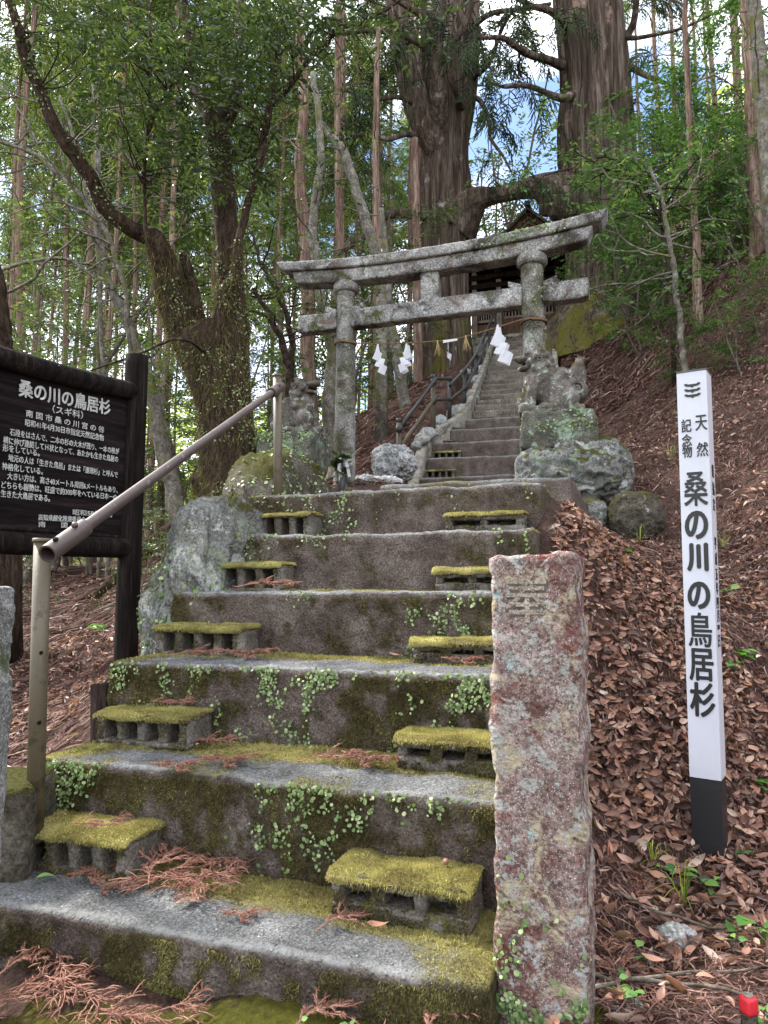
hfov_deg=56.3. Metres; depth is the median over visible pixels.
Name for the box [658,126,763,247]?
bush
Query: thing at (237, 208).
cedar tree
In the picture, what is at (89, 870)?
fallen frond
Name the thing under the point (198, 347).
bare branch
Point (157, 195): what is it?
cedar tree
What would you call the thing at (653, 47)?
cedar tree
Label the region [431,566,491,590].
concrete block
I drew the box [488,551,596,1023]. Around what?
carved post
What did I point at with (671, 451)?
grass tuft
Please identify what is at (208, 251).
cedar tree
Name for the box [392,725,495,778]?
concrete block
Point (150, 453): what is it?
shrub
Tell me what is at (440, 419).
rubble stone
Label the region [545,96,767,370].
sapling
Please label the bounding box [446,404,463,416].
rubble stone
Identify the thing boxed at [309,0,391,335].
cedar tree
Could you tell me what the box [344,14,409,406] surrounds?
cedar tree
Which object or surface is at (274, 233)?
cedar tree
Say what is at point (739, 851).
sprout
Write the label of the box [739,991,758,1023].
survey stake
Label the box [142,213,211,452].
cedar tree
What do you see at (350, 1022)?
sprout
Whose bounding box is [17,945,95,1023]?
fallen frond
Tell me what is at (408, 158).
cedar tree
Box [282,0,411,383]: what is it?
cedar tree
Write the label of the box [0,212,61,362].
cedar tree
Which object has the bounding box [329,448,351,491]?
offering
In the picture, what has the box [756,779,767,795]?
sprout
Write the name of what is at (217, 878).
fallen frond
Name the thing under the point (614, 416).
dead branch
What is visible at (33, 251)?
cedar tree
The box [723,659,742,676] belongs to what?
sprout
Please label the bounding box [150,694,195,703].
fallen frond
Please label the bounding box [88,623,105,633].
sprout
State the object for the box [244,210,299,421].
cedar tree
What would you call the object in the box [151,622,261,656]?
concrete block
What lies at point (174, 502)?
bent tree
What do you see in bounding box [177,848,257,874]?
fallen frond
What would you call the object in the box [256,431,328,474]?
lion pedestal
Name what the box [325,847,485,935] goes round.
concrete block
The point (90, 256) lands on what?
cedar tree
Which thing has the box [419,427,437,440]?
rubble stone
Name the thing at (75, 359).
cedar tree
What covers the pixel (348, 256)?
cedar tree
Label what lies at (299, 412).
guardian lion
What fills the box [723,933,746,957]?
sprout
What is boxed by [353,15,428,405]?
young tree
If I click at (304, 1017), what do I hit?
sprout
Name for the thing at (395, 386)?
shrub
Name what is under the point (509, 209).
shrub
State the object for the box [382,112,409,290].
cedar tree
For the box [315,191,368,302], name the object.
cedar tree
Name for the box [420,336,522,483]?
staircase
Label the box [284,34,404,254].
cedar tree
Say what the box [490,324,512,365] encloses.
paper streamer
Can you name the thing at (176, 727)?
concrete block
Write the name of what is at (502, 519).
concrete block
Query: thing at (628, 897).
dead branch
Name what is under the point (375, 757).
fallen frond
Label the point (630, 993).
sprout
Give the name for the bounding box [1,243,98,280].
bare branch
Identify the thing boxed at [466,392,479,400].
rubble stone
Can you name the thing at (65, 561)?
shrub
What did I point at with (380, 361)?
paper streamer
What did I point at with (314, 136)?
cedar tree
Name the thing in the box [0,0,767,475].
sky
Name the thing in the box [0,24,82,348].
cedar tree
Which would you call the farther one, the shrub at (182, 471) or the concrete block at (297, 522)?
the shrub at (182, 471)
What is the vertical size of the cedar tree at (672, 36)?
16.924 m
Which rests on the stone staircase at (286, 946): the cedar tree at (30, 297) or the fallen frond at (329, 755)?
the fallen frond at (329, 755)
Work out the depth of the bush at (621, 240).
11.34 m
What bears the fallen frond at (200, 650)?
on the stone staircase at (286, 946)
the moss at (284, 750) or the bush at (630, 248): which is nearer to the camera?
the moss at (284, 750)
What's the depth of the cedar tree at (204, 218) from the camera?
20.85 m
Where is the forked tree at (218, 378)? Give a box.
[0,0,469,608]
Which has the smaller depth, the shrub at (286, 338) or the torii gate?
the torii gate
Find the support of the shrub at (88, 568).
on the ground
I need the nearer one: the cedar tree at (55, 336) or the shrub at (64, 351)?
the shrub at (64, 351)
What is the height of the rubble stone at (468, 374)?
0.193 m
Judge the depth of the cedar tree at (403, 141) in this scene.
47.70 m
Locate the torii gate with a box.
[277,208,607,487]
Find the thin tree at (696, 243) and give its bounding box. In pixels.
[576,0,753,333]
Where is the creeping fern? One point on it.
(516, 1017)
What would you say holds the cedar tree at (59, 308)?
on the ground
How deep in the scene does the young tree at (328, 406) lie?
9.82 m
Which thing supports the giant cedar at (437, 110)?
on the ground
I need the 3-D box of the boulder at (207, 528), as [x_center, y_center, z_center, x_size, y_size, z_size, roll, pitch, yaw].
[-0.826,0.527,3.281,0.574,1.239,0.940,0,-6,0]
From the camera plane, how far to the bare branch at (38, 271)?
6.66 m
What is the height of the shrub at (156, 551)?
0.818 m
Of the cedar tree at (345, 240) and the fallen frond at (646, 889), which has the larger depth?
the cedar tree at (345, 240)
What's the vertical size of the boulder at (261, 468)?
0.680 m
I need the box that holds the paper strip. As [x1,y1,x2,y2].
[443,339,456,342]
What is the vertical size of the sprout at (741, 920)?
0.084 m
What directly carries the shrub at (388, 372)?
on the ground
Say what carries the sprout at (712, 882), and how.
on the ground
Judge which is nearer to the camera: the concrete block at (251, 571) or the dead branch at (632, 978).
the dead branch at (632, 978)
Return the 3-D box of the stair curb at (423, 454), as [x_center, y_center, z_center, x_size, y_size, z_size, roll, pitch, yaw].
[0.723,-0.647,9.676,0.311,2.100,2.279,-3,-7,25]
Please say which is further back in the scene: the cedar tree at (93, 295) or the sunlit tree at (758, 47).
the cedar tree at (93, 295)
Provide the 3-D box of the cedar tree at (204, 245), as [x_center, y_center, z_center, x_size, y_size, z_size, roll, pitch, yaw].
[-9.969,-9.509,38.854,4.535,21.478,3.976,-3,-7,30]
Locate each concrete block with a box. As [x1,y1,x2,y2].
[35,809,166,881]
[92,703,213,750]
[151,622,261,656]
[220,560,296,590]
[261,511,323,535]
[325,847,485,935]
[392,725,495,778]
[408,635,493,664]
[425,469,456,477]
[431,450,462,457]
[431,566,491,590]
[443,440,458,442]
[443,509,528,530]
[472,416,493,418]
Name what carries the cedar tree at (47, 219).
on the ground
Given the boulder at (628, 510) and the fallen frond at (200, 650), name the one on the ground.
the boulder at (628, 510)
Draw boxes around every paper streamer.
[373,344,386,374]
[398,343,412,373]
[447,346,451,359]
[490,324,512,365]
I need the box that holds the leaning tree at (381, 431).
[271,57,392,443]
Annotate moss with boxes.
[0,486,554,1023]
[46,484,548,991]
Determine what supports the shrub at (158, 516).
on the ground
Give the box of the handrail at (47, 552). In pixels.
[26,373,284,844]
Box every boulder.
[138,492,264,655]
[222,449,331,501]
[355,474,402,485]
[371,443,417,483]
[514,435,634,503]
[584,498,607,527]
[607,490,664,539]
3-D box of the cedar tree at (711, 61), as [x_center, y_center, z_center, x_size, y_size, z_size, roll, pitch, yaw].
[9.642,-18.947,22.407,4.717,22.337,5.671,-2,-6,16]
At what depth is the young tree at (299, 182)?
10.98 m
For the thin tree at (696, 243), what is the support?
on the ground
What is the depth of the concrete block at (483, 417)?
10.54 m
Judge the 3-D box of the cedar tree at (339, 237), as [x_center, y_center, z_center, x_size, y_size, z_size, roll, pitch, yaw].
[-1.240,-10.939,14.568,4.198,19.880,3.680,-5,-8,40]
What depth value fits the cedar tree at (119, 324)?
31.26 m
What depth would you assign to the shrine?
18.61 m
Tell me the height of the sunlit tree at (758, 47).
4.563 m
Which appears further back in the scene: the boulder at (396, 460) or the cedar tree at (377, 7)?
the cedar tree at (377, 7)
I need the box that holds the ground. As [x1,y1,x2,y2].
[0,146,767,1023]
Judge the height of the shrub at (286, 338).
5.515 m
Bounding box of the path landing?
[380,477,587,513]
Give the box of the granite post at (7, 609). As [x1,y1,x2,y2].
[0,586,15,862]
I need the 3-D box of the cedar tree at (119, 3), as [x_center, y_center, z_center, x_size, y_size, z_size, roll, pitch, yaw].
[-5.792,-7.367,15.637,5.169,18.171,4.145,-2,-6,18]
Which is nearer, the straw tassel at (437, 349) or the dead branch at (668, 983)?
the dead branch at (668, 983)
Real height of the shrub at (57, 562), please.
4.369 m
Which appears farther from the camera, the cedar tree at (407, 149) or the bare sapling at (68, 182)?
the cedar tree at (407, 149)
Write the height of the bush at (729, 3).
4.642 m
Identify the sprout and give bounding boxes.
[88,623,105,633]
[296,1015,307,1023]
[339,1020,354,1023]
[607,968,627,1004]
[619,984,644,1010]
[635,939,652,964]
[654,863,674,882]
[679,867,719,894]
[720,584,739,594]
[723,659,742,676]
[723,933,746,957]
[725,915,767,944]
[734,649,757,663]
[734,850,755,866]
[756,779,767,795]
[758,1004,767,1023]
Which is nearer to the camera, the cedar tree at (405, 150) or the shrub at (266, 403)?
the shrub at (266, 403)
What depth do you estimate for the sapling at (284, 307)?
9.51 m
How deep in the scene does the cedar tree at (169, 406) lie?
31.71 m
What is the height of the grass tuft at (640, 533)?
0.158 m
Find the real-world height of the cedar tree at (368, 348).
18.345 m
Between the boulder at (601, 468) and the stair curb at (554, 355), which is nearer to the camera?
the boulder at (601, 468)
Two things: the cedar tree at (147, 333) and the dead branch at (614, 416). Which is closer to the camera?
the dead branch at (614, 416)
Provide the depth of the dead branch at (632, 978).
1.51 m
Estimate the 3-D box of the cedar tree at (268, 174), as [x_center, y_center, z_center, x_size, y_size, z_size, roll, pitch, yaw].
[-2.468,-7.395,21.435,3.804,18.013,4.573,-3,-7,28]
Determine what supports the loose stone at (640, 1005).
on the ground
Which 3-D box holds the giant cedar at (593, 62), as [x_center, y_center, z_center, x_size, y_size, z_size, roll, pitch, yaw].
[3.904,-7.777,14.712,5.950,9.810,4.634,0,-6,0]
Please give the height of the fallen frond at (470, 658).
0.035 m
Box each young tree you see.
[203,1,348,421]
[256,71,415,479]
[320,198,420,411]
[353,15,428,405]
[387,137,426,384]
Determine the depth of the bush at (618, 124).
11.38 m
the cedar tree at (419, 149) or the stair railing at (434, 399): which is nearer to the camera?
the stair railing at (434, 399)
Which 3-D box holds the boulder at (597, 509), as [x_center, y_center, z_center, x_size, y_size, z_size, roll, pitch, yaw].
[1.515,0.043,5.479,0.370,0.289,0.385,0,-6,0]
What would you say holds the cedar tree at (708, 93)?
on the ground
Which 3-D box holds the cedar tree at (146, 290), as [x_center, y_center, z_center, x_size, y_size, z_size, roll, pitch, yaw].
[-8.415,-6.584,27.311,4.718,18.585,3.924,-4,-7,31]
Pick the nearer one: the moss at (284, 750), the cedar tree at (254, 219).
the moss at (284, 750)
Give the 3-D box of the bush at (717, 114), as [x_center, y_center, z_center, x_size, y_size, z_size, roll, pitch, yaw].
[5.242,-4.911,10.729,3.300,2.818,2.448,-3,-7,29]
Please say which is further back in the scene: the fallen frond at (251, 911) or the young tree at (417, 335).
the young tree at (417, 335)
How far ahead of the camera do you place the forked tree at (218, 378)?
6.85 m
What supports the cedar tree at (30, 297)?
on the ground
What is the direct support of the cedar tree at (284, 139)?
on the ground
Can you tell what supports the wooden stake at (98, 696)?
on the ground
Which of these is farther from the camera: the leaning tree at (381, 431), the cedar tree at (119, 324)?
the cedar tree at (119, 324)
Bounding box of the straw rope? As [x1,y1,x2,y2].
[334,317,547,345]
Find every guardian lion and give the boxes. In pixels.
[267,377,323,435]
[513,346,588,420]
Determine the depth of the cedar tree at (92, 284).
34.47 m
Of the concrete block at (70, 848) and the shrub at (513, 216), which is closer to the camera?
the concrete block at (70, 848)
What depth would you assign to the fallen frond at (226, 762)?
1.97 m
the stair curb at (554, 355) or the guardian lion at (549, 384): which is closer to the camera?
the guardian lion at (549, 384)
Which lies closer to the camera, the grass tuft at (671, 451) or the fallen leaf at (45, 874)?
the fallen leaf at (45, 874)
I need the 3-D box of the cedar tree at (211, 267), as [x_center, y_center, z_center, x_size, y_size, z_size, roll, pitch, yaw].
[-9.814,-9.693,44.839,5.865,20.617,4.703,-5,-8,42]
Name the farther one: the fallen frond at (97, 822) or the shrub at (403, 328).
the shrub at (403, 328)
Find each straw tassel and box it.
[434,340,444,356]
[462,335,471,351]
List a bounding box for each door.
[502,311,521,333]
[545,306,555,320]
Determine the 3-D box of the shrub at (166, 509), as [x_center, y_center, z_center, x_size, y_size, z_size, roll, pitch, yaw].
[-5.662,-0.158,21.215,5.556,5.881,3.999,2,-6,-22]
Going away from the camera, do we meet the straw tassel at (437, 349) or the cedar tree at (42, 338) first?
the straw tassel at (437, 349)
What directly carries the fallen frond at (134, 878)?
on the stone staircase at (286, 946)
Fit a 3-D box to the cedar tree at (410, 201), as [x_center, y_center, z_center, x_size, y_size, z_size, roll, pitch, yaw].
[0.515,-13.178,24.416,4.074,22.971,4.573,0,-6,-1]
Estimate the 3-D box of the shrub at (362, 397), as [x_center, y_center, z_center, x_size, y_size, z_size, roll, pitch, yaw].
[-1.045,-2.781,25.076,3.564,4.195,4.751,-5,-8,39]
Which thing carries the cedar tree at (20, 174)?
on the ground
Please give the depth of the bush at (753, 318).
7.67 m
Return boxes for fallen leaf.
[36,873,53,877]
[176,896,201,902]
[367,920,386,925]
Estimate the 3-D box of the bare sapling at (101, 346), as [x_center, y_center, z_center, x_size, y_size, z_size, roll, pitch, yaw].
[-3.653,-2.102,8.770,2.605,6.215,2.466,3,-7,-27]
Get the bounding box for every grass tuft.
[632,524,651,541]
[636,839,686,867]
[644,860,709,913]
[652,439,676,460]
[717,531,733,548]
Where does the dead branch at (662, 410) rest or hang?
on the ground
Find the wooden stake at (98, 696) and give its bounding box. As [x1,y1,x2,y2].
[90,683,108,741]
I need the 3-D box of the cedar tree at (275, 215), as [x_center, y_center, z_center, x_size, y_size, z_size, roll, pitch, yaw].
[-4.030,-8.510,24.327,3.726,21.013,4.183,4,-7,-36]
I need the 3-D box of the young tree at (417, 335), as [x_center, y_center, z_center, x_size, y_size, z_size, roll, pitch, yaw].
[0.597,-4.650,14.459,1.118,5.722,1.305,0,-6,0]
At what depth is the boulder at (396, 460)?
8.15 m
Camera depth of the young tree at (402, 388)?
12.09 m
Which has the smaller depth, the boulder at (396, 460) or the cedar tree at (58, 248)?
the boulder at (396, 460)
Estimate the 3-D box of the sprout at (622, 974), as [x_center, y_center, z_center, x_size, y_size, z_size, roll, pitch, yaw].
[0.478,0.975,1.457,0.046,0.075,0.033,4,-7,-32]
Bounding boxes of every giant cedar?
[305,0,575,377]
[435,0,735,363]
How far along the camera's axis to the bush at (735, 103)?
10.20 m
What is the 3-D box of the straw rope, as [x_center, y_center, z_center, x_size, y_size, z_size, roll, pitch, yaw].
[0.536,-1.800,7.467,2.290,0.177,0.321,-2,-6,19]
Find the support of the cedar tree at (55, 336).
on the ground
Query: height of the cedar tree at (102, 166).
21.172 m
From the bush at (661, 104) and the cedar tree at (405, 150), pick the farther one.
the cedar tree at (405, 150)
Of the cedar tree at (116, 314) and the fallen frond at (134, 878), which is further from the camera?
the cedar tree at (116, 314)
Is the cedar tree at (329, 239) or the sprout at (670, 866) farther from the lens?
the cedar tree at (329, 239)
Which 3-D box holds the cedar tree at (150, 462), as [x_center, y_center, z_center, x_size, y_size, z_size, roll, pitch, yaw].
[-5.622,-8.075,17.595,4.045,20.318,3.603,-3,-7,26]
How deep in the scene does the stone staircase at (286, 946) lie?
1.95 m
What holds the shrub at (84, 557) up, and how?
on the ground
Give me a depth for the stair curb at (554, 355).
13.50 m
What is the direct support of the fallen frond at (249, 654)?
on the stone staircase at (286, 946)
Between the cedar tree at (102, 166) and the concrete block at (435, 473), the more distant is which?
the cedar tree at (102, 166)
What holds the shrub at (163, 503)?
on the ground
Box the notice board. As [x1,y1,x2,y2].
[0,345,148,661]
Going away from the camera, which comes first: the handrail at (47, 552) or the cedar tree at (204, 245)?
the handrail at (47, 552)
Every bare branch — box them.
[0,226,78,296]
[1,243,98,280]
[79,319,205,370]
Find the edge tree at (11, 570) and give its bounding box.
[0,265,23,666]
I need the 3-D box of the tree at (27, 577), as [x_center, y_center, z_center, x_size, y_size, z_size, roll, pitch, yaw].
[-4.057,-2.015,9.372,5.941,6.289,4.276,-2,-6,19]
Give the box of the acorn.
[443,858,448,864]
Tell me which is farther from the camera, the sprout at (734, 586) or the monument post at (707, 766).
the sprout at (734, 586)
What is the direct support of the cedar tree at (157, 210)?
on the ground
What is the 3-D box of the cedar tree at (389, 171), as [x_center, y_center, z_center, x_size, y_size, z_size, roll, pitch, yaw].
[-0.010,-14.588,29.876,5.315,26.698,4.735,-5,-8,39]
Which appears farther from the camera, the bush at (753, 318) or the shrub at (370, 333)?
the shrub at (370, 333)
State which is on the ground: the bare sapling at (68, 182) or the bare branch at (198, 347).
the bare sapling at (68, 182)
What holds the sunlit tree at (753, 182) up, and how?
on the ground
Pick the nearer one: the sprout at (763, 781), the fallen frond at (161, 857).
the fallen frond at (161, 857)
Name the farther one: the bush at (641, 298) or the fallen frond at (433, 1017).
the bush at (641, 298)
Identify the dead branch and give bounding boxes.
[595,966,760,989]
[595,972,767,1005]
[598,401,632,433]
[607,891,757,937]
[640,399,674,430]
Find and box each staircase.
[0,482,556,1023]
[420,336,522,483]
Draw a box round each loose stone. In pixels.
[630,997,646,1010]
[654,921,698,950]
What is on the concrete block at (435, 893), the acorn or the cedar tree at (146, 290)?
the acorn
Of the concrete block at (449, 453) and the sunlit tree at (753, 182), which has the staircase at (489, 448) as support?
the concrete block at (449, 453)
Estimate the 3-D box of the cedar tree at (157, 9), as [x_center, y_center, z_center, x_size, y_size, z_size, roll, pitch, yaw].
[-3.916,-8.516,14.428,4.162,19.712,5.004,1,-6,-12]
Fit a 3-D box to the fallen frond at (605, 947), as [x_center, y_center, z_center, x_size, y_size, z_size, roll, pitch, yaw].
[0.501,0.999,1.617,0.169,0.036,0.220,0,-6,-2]
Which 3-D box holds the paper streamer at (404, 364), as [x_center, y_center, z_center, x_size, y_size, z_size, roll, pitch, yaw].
[0.223,-1.581,7.393,0.172,0.317,0.058,-2,-6,17]
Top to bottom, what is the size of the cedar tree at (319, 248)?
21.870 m
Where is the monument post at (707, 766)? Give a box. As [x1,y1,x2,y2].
[676,368,728,863]
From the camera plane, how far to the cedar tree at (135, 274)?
19.60 m
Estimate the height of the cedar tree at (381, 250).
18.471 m
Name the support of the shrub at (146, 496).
on the ground
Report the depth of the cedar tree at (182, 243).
37.79 m
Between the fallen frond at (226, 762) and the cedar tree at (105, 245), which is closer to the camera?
the fallen frond at (226, 762)
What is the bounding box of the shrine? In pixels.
[469,200,565,355]
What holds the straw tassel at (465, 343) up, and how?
hanging from the straw rope
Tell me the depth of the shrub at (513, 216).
23.08 m
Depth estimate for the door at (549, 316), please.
18.20 m
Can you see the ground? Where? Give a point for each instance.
(256, 1008)
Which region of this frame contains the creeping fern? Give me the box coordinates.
[46,217,598,1023]
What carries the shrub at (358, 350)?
on the ground
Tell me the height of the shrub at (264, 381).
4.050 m
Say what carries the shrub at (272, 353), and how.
on the ground
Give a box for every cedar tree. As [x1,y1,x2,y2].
[0,0,69,331]
[0,0,125,320]
[0,0,153,565]
[0,0,181,347]
[0,0,231,562]
[0,1,91,563]
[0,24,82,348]
[0,44,125,358]
[0,78,97,341]
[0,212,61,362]
[0,223,56,334]
[1,212,61,354]
[6,245,59,360]
[23,1,186,370]
[24,20,177,379]
[41,248,126,364]
[42,235,82,362]
[46,0,132,367]
[50,60,189,561]
[61,0,180,564]
[61,152,132,561]
[68,240,156,560]
[69,156,130,296]
[72,0,207,328]
[79,0,247,539]
[81,257,121,369]
[93,166,182,540]
[96,49,215,537]
[105,0,312,472]
[106,0,240,518]
[113,139,210,523]
[120,0,295,551]
[121,206,194,500]
[131,123,212,465]
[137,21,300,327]
[138,170,202,287]
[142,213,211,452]
[170,220,262,466]
[176,179,238,420]
[181,0,385,420]
[187,0,290,392]
[195,218,266,322]
[203,164,281,393]
[206,113,291,356]
[233,0,332,417]
[237,10,368,376]
[240,106,315,366]
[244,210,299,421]
[249,171,329,376]
[252,57,310,371]
[261,27,363,391]
[274,187,321,363]
[280,0,420,406]
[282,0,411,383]
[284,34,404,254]
[285,204,329,347]
[290,0,380,301]
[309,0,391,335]
[309,101,372,347]
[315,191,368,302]
[319,57,407,412]
[321,0,419,391]
[322,190,369,394]
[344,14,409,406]
[352,248,393,407]
[360,1,484,354]
[365,183,405,332]
[368,140,408,289]
[371,0,419,381]
[382,1,423,377]
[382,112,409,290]
[386,19,419,240]
[393,138,412,376]
[394,115,408,178]
[623,0,681,265]
[634,4,664,208]
[660,0,721,251]
[668,0,716,169]
[690,0,725,158]
[703,0,726,170]
[721,1,746,207]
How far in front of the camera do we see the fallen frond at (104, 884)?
1.72 m
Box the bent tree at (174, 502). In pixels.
[17,151,210,521]
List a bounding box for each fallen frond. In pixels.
[0,941,59,974]
[0,958,94,1018]
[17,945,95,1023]
[32,956,144,1023]
[65,862,116,879]
[70,809,132,828]
[88,876,135,895]
[99,978,214,1023]
[108,856,234,896]
[135,842,195,884]
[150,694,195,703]
[151,756,213,772]
[154,856,247,892]
[159,867,227,903]
[170,642,231,655]
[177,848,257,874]
[194,729,246,744]
[199,752,263,767]
[219,907,271,922]
[223,647,282,658]
[234,575,302,587]
[296,986,363,1023]
[297,743,373,763]
[315,898,371,930]
[341,750,401,767]
[423,1009,493,1023]
[441,654,492,664]
[595,930,647,977]
[614,874,655,897]
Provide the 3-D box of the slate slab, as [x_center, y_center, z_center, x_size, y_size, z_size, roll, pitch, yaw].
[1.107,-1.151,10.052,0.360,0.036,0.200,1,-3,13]
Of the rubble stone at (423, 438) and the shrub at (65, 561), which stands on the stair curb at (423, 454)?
the rubble stone at (423, 438)
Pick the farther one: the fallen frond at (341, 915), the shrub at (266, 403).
the shrub at (266, 403)
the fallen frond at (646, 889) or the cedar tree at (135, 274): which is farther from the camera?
the cedar tree at (135, 274)
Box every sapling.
[0,20,182,578]
[0,64,142,574]
[0,70,199,579]
[149,231,361,397]
[171,164,329,381]
[515,82,767,387]
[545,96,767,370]
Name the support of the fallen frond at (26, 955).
on the ground
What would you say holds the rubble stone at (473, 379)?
on the stair curb at (471, 402)
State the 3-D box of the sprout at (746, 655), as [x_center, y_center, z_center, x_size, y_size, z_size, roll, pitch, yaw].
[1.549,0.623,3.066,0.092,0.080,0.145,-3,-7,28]
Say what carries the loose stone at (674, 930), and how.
on the ground
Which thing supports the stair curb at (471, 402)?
on the staircase at (489, 448)
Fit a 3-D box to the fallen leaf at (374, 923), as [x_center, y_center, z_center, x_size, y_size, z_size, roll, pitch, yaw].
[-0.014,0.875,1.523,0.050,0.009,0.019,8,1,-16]
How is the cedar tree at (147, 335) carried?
on the ground
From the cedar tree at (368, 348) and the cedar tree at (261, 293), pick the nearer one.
the cedar tree at (261, 293)
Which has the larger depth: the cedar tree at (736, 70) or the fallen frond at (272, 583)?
the cedar tree at (736, 70)
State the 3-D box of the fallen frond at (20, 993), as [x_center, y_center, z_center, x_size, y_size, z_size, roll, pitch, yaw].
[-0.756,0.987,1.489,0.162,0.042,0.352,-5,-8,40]
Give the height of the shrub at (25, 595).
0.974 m
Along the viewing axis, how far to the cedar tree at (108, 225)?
23.45 m
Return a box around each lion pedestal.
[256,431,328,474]
[519,407,597,451]
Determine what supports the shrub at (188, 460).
on the ground
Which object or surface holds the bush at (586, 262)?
on the ground
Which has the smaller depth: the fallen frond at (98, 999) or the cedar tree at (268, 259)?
the fallen frond at (98, 999)
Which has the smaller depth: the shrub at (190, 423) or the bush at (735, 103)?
the bush at (735, 103)
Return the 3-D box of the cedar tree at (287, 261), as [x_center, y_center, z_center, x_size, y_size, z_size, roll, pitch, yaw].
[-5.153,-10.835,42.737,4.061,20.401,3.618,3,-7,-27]
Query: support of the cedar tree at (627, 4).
on the ground
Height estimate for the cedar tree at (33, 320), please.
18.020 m
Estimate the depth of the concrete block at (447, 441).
9.77 m
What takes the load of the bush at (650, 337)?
on the ground
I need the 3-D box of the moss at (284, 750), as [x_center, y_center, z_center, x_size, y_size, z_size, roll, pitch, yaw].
[-0.234,0.417,2.689,1.683,1.219,2.238,-2,-6,19]
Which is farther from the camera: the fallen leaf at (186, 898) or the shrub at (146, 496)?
the shrub at (146, 496)
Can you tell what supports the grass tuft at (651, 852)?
on the ground
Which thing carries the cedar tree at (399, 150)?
on the ground
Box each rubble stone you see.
[411,440,421,449]
[414,433,430,444]
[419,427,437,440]
[436,414,446,425]
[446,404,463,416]
[460,368,471,378]
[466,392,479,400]
[470,375,476,383]
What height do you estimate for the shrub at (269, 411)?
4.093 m
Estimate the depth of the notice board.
3.14 m
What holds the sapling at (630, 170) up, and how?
on the ground
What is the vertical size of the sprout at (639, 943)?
0.064 m
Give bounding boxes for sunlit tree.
[681,0,767,261]
[704,0,767,270]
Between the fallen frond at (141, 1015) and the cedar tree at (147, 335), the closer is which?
the fallen frond at (141, 1015)
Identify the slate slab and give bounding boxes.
[451,427,475,429]
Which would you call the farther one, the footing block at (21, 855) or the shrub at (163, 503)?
the shrub at (163, 503)
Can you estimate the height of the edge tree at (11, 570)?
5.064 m
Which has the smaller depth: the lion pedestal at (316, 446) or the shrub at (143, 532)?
the lion pedestal at (316, 446)
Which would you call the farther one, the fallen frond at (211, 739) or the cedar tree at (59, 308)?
the cedar tree at (59, 308)
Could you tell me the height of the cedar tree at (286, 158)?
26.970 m
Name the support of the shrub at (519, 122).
on the ground
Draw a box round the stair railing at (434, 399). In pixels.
[395,313,496,444]
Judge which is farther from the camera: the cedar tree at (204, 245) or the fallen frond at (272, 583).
the cedar tree at (204, 245)
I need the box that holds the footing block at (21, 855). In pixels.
[0,766,55,882]
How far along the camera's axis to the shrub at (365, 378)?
14.33 m
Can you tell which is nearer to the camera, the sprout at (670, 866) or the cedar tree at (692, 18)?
the sprout at (670, 866)
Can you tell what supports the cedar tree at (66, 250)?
on the ground
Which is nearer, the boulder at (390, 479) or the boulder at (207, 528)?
the boulder at (207, 528)
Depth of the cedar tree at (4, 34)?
25.57 m
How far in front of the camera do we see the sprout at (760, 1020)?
1.33 m
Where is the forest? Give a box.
[145,67,744,507]
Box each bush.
[493,23,746,283]
[551,131,737,310]
[554,85,746,295]
[563,180,714,355]
[566,0,764,250]
[592,153,748,315]
[604,0,767,204]
[627,279,743,386]
[630,100,746,267]
[633,61,761,257]
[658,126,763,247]
[667,291,767,375]
[681,229,767,340]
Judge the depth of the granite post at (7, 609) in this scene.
1.54 m
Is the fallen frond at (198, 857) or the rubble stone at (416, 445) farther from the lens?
the rubble stone at (416, 445)
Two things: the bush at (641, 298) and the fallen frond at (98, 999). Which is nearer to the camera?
the fallen frond at (98, 999)
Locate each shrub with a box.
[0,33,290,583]
[10,182,189,565]
[11,321,164,564]
[13,339,161,555]
[23,555,65,608]
[43,347,196,575]
[47,201,371,504]
[52,332,79,365]
[53,335,173,570]
[69,510,168,564]
[77,557,94,566]
[78,289,249,503]
[86,364,197,558]
[86,536,166,611]
[142,505,168,572]
[143,426,193,521]
[143,453,194,539]
[147,212,377,436]
[176,359,358,482]
[179,354,323,468]
[249,286,414,409]
[252,365,319,432]
[253,275,355,432]
[254,181,485,408]
[291,141,519,391]
[296,244,423,388]
[320,369,368,415]
[357,349,412,387]
[364,362,412,408]
[385,0,559,341]
[394,41,697,248]
[406,8,711,291]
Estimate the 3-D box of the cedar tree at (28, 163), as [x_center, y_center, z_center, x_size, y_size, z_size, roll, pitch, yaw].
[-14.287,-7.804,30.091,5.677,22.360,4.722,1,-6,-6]
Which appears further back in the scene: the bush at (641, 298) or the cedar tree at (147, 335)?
the cedar tree at (147, 335)
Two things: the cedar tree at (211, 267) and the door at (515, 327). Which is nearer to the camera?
the door at (515, 327)
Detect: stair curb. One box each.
[408,407,469,483]
[466,333,494,418]
[552,349,558,366]
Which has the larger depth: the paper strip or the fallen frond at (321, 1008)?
the paper strip
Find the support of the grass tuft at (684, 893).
on the ground
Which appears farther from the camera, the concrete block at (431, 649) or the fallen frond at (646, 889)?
the concrete block at (431, 649)
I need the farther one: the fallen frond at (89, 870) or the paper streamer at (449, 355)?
the paper streamer at (449, 355)
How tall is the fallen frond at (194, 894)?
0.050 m
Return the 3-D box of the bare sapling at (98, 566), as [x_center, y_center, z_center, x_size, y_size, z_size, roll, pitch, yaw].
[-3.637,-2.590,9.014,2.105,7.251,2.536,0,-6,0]
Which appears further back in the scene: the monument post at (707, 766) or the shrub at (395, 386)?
the shrub at (395, 386)

